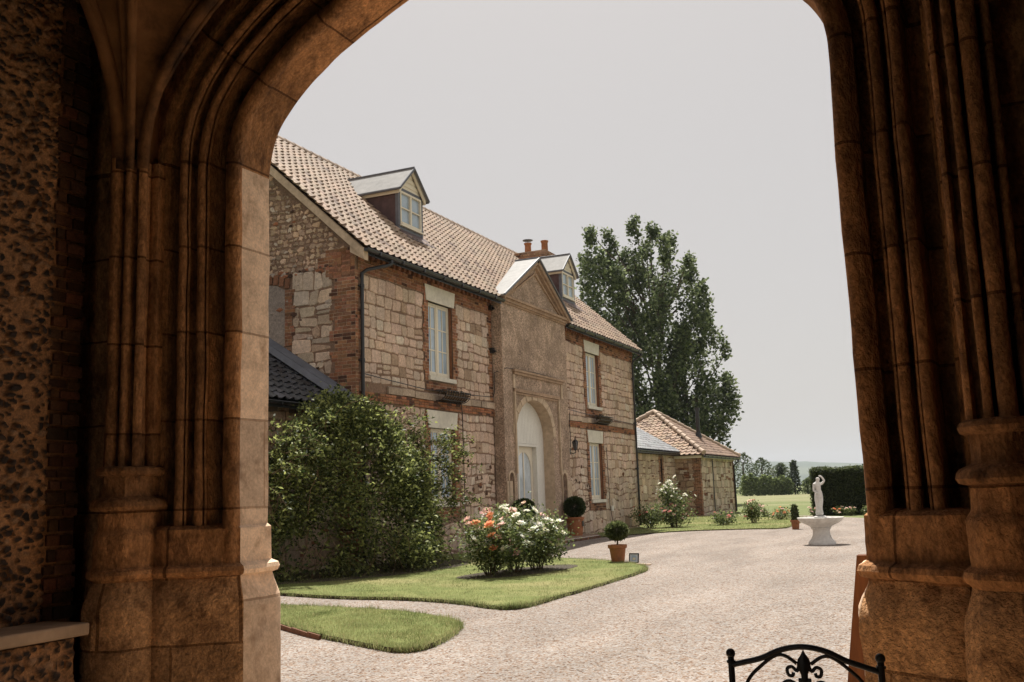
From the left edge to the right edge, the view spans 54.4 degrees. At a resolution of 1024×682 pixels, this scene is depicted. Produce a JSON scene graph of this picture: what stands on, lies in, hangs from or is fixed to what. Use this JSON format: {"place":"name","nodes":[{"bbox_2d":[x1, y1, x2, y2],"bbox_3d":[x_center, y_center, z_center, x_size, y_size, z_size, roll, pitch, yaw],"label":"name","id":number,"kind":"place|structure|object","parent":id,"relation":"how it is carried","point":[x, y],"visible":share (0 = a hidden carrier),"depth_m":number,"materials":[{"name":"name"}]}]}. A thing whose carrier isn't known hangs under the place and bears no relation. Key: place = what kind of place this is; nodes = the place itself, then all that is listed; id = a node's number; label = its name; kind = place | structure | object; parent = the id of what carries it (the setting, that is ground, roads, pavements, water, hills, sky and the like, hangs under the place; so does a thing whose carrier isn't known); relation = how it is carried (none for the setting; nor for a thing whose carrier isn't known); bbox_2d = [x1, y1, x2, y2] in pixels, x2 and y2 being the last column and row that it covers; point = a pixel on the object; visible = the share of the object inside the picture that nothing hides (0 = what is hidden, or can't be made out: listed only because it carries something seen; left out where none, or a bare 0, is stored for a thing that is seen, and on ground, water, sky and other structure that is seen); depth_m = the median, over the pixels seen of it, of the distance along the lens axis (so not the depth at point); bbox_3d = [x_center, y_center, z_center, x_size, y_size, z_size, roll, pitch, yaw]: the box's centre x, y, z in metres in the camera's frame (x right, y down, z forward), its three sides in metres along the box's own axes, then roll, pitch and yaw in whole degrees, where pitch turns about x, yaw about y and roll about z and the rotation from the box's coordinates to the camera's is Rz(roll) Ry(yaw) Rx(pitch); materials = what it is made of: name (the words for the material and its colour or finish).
{"place":"outdoors","nodes":[
{"label":"outdoors","id":0,"kind":"place"},
{"bbox_2d":[280,601,465,652],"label":"lawn","id":1,"kind":"structure","parent":0,"point":[349,632],"depth_m":10.65,"materials":[{"name":"plant"}]},
{"bbox_2d":[277,552,649,609],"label":"lawn","id":2,"kind":"structure","parent":0,"point":[494,586],"depth_m":15.31,"materials":[{"name":"plant"}]},
{"bbox_2d":[274,559,467,583],"bbox_3d":[-2.669,4.371,18.953,2.675,0.001,6.325,-6,-10,24],"label":"shrub bed","id":3,"kind":"object","parent":2,"relation":"on","point":[373,575],"visible":0.47,"depth_m":18.35,"materials":[{"name":"soil"}]},
{"bbox_2d":[268,380,494,582],"bbox_3d":[-2.700,2.747,19.170,3.082,4.027,7.096,-6,-10,24],"label":"climbing shrub","id":4,"kind":"object","parent":3,"relation":"on","point":[363,420],"visible":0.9,"depth_m":18.32,"materials":[{"name":"green plant"}]},
{"bbox_2d":[457,564,576,578],"bbox_3d":[0.192,4.058,17.553,1.152,0.001,3.086,-8,-11,35],"label":"rose bed","id":5,"kind":"object","parent":2,"relation":"on","point":[546,569],"visible":0.76,"depth_m":17.30,"materials":[{"name":"soil"}]},
{"bbox_2d":[450,505,536,575],"bbox_3d":[-0.318,3.383,16.802,1.528,1.182,1.404,-1,-9,-6],"label":"rose bush","id":6,"kind":"object","parent":5,"relation":"on","point":[495,546],"visible":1,"depth_m":16.64,"materials":[{"name":"green plant"}]},
{"bbox_2d":[473,491,563,572],"bbox_3d":[-0.036,3.342,17.361,1.623,1.416,1.630,-6,-10,24],"label":"rose bush","id":7,"kind":"object","parent":5,"relation":"on","point":[539,525],"visible":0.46,"depth_m":17.25,"materials":[{"name":"green plant"}]},
{"bbox_2d":[491,501,580,569],"bbox_3d":[0.510,3.500,17.855,1.488,1.221,1.873,5,-11,-38],"label":"rose bush","id":8,"kind":"object","parent":5,"relation":"on","point":[556,547],"visible":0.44,"depth_m":17.72,"materials":[{"name":"green plant"}]},
{"bbox_2d":[604,520,629,561],"bbox_3d":[2.042,3.882,19.333,0.512,0.820,0.521,-6,-10,24],"label":"potted topiary","id":9,"kind":"object","parent":2,"relation":"on","point":[617,550],"visible":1,"depth_m":19.22,"materials":[{"name":"plant"}]},
{"bbox_2d":[278,0,862,462],"label":"sky","id":10,"kind":"structure","parent":0,"point":[710,122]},
{"bbox_2d":[280,516,865,681],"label":"gravel drive","id":11,"kind":"structure","parent":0,"point":[691,606],"depth_m":10.49,"materials":[{"name":"beige gravel"}]},
{"bbox_2d":[280,624,320,639],"bbox_3d":[-2.532,3.163,10.986,0.046,0.060,2.149,4,-10,-33],"label":"lawn edging","id":12,"kind":"object","parent":11,"relation":"on","point":[300,632],"visible":0.66,"depth_m":10.49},
{"bbox_2d":[629,553,638,563],"bbox_3d":[2.338,4.157,18.985,0.200,0.218,0.174,-7,-10,28],"label":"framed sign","id":13,"kind":"object","parent":11,"relation":"on","point":[634,557],"visible":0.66,"depth_m":18.96,"materials":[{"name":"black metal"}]},
{"bbox_2d":[790,503,799,528],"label":"potted topiary","id":14,"kind":"object","parent":11,"relation":"on","point":[794,516],"visible":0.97,"depth_m":31.70,"materials":[{"name":"plant"}]},
{"bbox_2d":[797,516,843,544],"bbox_3d":[7.271,4.461,23.395,1.054,0.630,1.054,-6,-10,24],"label":"fountain","id":15,"kind":"object","parent":11,"relation":"on","point":[820,527],"visible":0.98,"depth_m":23.17,"materials":[{"name":"stone"}]},
{"bbox_2d":[813,475,825,517],"bbox_3d":[7.245,3.671,23.516,0.281,0.989,0.281,2,-10,-26],"label":"statue","id":16,"kind":"object","parent":15,"relation":"on","point":[817,484],"visible":1,"depth_m":23.45,"materials":[{"name":"stone"}]},
{"bbox_2d":[848,554,867,681],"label":"sandwich board","id":17,"kind":"object","parent":11,"relation":"on","point":[856,650],"visible":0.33,"depth_m":4.44,"materials":[{"name":"brown wood"}]},
{"bbox_2d":[589,514,806,537],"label":"lawn","id":18,"kind":"structure","parent":0,"point":[702,526],"depth_m":35.24,"materials":[{"name":"plant"}]},
{"bbox_2d":[628,500,669,527],"bbox_3d":[4.916,6.203,35.630,1.566,1.019,1.599,-2,-9,-1],"label":"rose bush","id":19,"kind":"object","parent":18,"relation":"on","point":[651,517],"visible":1,"depth_m":35.47,"materials":[{"name":"green plant"}]},
{"bbox_2d":[655,472,695,526],"bbox_3d":[5.930,5.793,36.347,1.500,1.975,1.411,0,-9,-12],"label":"rose bush","id":20,"kind":"object","parent":18,"relation":"on","point":[670,497],"visible":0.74,"depth_m":36.20,"materials":[{"name":"green plant"}]},
{"bbox_2d":[657,494,697,526],"bbox_3d":[5.972,6.090,35.683,1.660,1.191,1.537,0,-9,-10],"label":"rose bush","id":21,"kind":"object","parent":18,"relation":"on","point":[674,518],"visible":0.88,"depth_m":35.57,"materials":[{"name":"green plant"}]},
{"bbox_2d":[707,508,741,524],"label":"rose bush","id":22,"kind":"object","parent":18,"relation":"on","point":[721,519],"visible":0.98,"depth_m":36.24,"materials":[{"name":"green plant"}]},
{"bbox_2d":[737,498,765,522],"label":"rose bush","id":23,"kind":"object","parent":18,"relation":"on","point":[752,508],"visible":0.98,"depth_m":37.44,"materials":[{"name":"green plant"}]},
{"bbox_2d":[760,508,768,516],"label":"rose bush","id":24,"kind":"object","parent":18,"relation":"on","point":[766,512],"visible":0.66,"depth_m":44.29,"materials":[{"name":"green plant"}]},
{"bbox_2d":[764,505,790,519],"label":"rose bush","id":25,"kind":"object","parent":18,"relation":"on","point":[780,516],"visible":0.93,"depth_m":40.19,"materials":[{"name":"green plant"}]},
{"bbox_2d":[737,494,811,502],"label":"dry meadow","id":26,"kind":"structure","parent":0,"point":[782,498],"depth_m":109.90,"materials":[{"name":"plant"}]},
{"bbox_2d":[739,474,751,495],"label":"conifer","id":27,"kind":"object","parent":26,"relation":"on","point":[744,480],"visible":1,"depth_m":146.19,"materials":[{"name":"green plant"}]},
{"bbox_2d":[733,452,760,495],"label":"leafy tree","id":28,"kind":"object","parent":26,"relation":"on","point":[743,463],"visible":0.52,"depth_m":157.83,"materials":[{"name":"green plant"}]},
{"bbox_2d":[745,472,756,495],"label":"conifer","id":29,"kind":"object","parent":26,"relation":"on","point":[751,477],"visible":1,"depth_m":146.14,"materials":[{"name":"green plant"}]},
{"bbox_2d":[753,477,763,495],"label":"conifer","id":30,"kind":"object","parent":26,"relation":"on","point":[758,490],"visible":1,"depth_m":145.94,"materials":[{"name":"green plant"}]},
{"bbox_2d":[747,457,774,477],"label":"leafy tree","id":31,"kind":"object","parent":26,"relation":"on","point":[763,462],"visible":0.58,"depth_m":156.33,"materials":[{"name":"green plant"}]},
{"bbox_2d":[759,474,769,495],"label":"conifer","id":32,"kind":"object","parent":26,"relation":"on","point":[764,477],"visible":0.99,"depth_m":146.04,"materials":[{"name":"green plant"}]},
{"bbox_2d":[764,475,775,494],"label":"conifer","id":33,"kind":"object","parent":26,"relation":"on","point":[770,478],"visible":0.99,"depth_m":145.99,"materials":[{"name":"green plant"}]},
{"bbox_2d":[770,477,781,494],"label":"conifer","id":34,"kind":"object","parent":26,"relation":"on","point":[777,490],"visible":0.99,"depth_m":145.91,"materials":[{"name":"green plant"}]},
{"bbox_2d":[771,462,789,477],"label":"leafy tree","id":35,"kind":"object","parent":26,"relation":"on","point":[785,469],"visible":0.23,"depth_m":158.23,"materials":[{"name":"green plant"}]},
{"bbox_2d":[775,464,787,494],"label":"evergreen","id":36,"kind":"object","parent":26,"relation":"on","point":[779,469],"visible":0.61,"depth_m":147.59,"materials":[{"name":"green plant"}]},
{"bbox_2d":[778,474,787,494],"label":"conifer","id":37,"kind":"object","parent":26,"relation":"on","point":[782,478],"visible":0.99,"depth_m":145.95,"materials":[{"name":"green plant"}]},
{"bbox_2d":[782,477,795,494],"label":"conifer","id":38,"kind":"object","parent":26,"relation":"on","point":[790,487],"visible":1,"depth_m":145.85,"materials":[{"name":"green plant"}]},
{"bbox_2d":[788,459,802,494],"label":"evergreen","id":39,"kind":"object","parent":26,"relation":"on","point":[794,472],"visible":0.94,"depth_m":147.02,"materials":[{"name":"green plant"}]},
{"bbox_2d":[801,477,810,493],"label":"round bush","id":40,"kind":"object","parent":26,"relation":"on","point":[805,483],"visible":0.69,"depth_m":146.65,"materials":[{"name":"green plant"}]},
{"bbox_2d":[721,486,863,517],"bbox_3d":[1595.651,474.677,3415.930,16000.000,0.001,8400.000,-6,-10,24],"label":"ground","id":41,"kind":"structure","parent":0,"point":[802,508],"depth_m":64.72,"materials":[{"name":"green plant"}]},
{"bbox_2d":[268,338,350,575],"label":"lean to outbuilding","id":42,"kind":"structure","parent":41,"relation":"on","point":[290,385],"depth_m":19.78,"materials":[{"name":"black tile"}]},
{"bbox_2d":[268,135,642,566],"bbox_3d":[-2.697,0.735,31.175,9.504,11.328,19.650,-6,-10,24],"label":"farmhouse","id":43,"kind":"object","parent":41,"relation":"on","point":[388,287],"visible":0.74,"depth_m":25.90,"materials":[{"name":"stone"}]},
{"bbox_2d":[424,283,456,383],"bbox_3d":[-1.792,-0.157,24.408,0.230,2.345,1.536,-6,-10,24],"label":"window","id":44,"kind":"structure","parent":43,"relation":"in","point":[437,314],"depth_m":24.48,"materials":[{"name":"beige paint"}]},
{"bbox_2d":[426,409,459,507],"bbox_3d":[-1.693,2.836,23.947,0.230,2.285,1.536,-6,-10,24],"label":"window","id":45,"kind":"structure","parent":43,"relation":"in","point":[444,419],"depth_m":24.01,"materials":[{"name":"beige paint"}]},
{"bbox_2d":[436,388,470,404],"bbox_3d":[-1.426,1.331,24.220,0.348,0.335,1.386,-6,-10,24],"label":"hay rack planter","id":46,"kind":"object","parent":43,"relation":"attached to","point":[457,397],"visible":1,"depth_m":24.12,"materials":[{"name":"black metal"}]},
{"bbox_2d":[511,498,535,528],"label":"potted topiary","id":47,"kind":"object","parent":43,"relation":"on","point":[527,501],"visible":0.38,"depth_m":26.18,"materials":[{"name":"plant"}]},
{"bbox_2d":[570,438,577,453],"bbox_3d":[1.942,3.309,31.330,0.310,0.510,0.246,-6,-10,24],"label":"wall lantern","id":48,"kind":"object","parent":43,"relation":"attached to","point":[575,443],"depth_m":31.29,"materials":[{"name":"black metal"}]},
{"bbox_2d":[563,495,585,535],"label":"potted topiary","id":49,"kind":"object","parent":43,"relation":"on","point":[576,512],"visible":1,"depth_m":29.42,"materials":[{"name":"plant"}]},
{"bbox_2d":[583,340,601,410],"bbox_3d":[2.705,1.177,34.036,0.230,2.345,1.536,-6,-10,24],"label":"window","id":50,"kind":"structure","parent":43,"relation":"in","point":[589,347],"depth_m":34.17,"materials":[{"name":"beige paint"}]},
{"bbox_2d":[587,430,606,502],"bbox_3d":[2.806,4.230,33.566,0.230,2.405,1.536,-6,-10,24],"label":"window","id":51,"kind":"structure","parent":43,"relation":"in","point":[594,437],"depth_m":33.69,"materials":[{"name":"beige paint"}]},
{"bbox_2d":[593,414,612,424],"bbox_3d":[3.113,2.662,33.909,0.351,0.355,1.289,-6,-10,24],"label":"hay rack planter","id":52,"kind":"object","parent":43,"relation":"attached to","point":[605,420],"visible":1,"depth_m":33.75,"materials":[{"name":"black metal"}]},
{"bbox_2d":[0,0,1023,681],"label":"stone gateway","id":53,"kind":"object","parent":41,"relation":"on","point":[138,138],"visible":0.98,"depth_m":4.97,"materials":[{"name":"stone"}]},
{"bbox_2d":[574,213,743,466],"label":"poplar tree","id":54,"kind":"object","parent":41,"relation":"on","point":[669,386],"visible":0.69,"depth_m":84.73,"materials":[{"name":"green plant"}]},
{"bbox_2d":[637,427,680,517],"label":"link building","id":55,"kind":"structure","parent":41,"relation":"on","point":[656,461],"depth_m":47.17,"materials":[{"name":"grey slate"},{"name":"stone"},{"name":"brick"}]},
{"bbox_2d":[636,407,740,515],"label":"hipped outbuilding","id":56,"kind":"structure","parent":41,"relation":"on","point":[705,469],"depth_m":52.25,"materials":[{"name":"stone"},{"name":"brick"},{"name":"clay tile"}]},
{"bbox_2d":[807,506,815,515],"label":"rose bush","id":57,"kind":"object","parent":41,"relation":"on","point":[812,511],"visible":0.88,"depth_m":44.21,"materials":[{"name":"green plant"}]},
{"bbox_2d":[809,464,866,515],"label":"clipped hedge","id":58,"kind":"object","parent":41,"relation":"on","point":[844,486],"visible":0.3,"depth_m":44.69,"materials":[{"name":"green plant"}]},
{"bbox_2d":[831,505,845,515],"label":"rose bush","id":59,"kind":"object","parent":41,"relation":"on","point":[841,511],"visible":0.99,"depth_m":43.54,"materials":[{"name":"green plant"}]},
{"bbox_2d":[838,506,857,515],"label":"rose bush","id":60,"kind":"object","parent":41,"relation":"on","point":[851,512],"visible":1,"depth_m":43.19,"materials":[{"name":"green plant"}]},
{"bbox_2d":[860,505,866,514],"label":"rose bush","id":61,"kind":"object","parent":41,"relation":"on","point":[865,509],"visible":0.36,"depth_m":42.59,"materials":[{"name":"green plant"}]},
{"bbox_2d":[735,461,862,486],"bbox_3d":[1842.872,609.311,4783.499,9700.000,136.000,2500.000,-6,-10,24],"label":"hill","id":62,"kind":"structure","parent":0,"point":[804,467],"depth_m":4727.86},
{"label":"porch floor","id":63,"kind":"structure","parent":0,"visible":0},
{"bbox_2d":[0,621,88,681],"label":"stone bench","id":64,"kind":"object","parent":63,"relation":"on","point":[39,652],"visible":1,"depth_m":4.58,"materials":[{"name":"brown stone"}]},
{"bbox_2d":[726,644,885,681],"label":"garden chair","id":65,"kind":"object","parent":63,"relation":"on","point":[803,663],"visible":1,"depth_m":2.53,"materials":[{"name":"black metal"}]}
]}

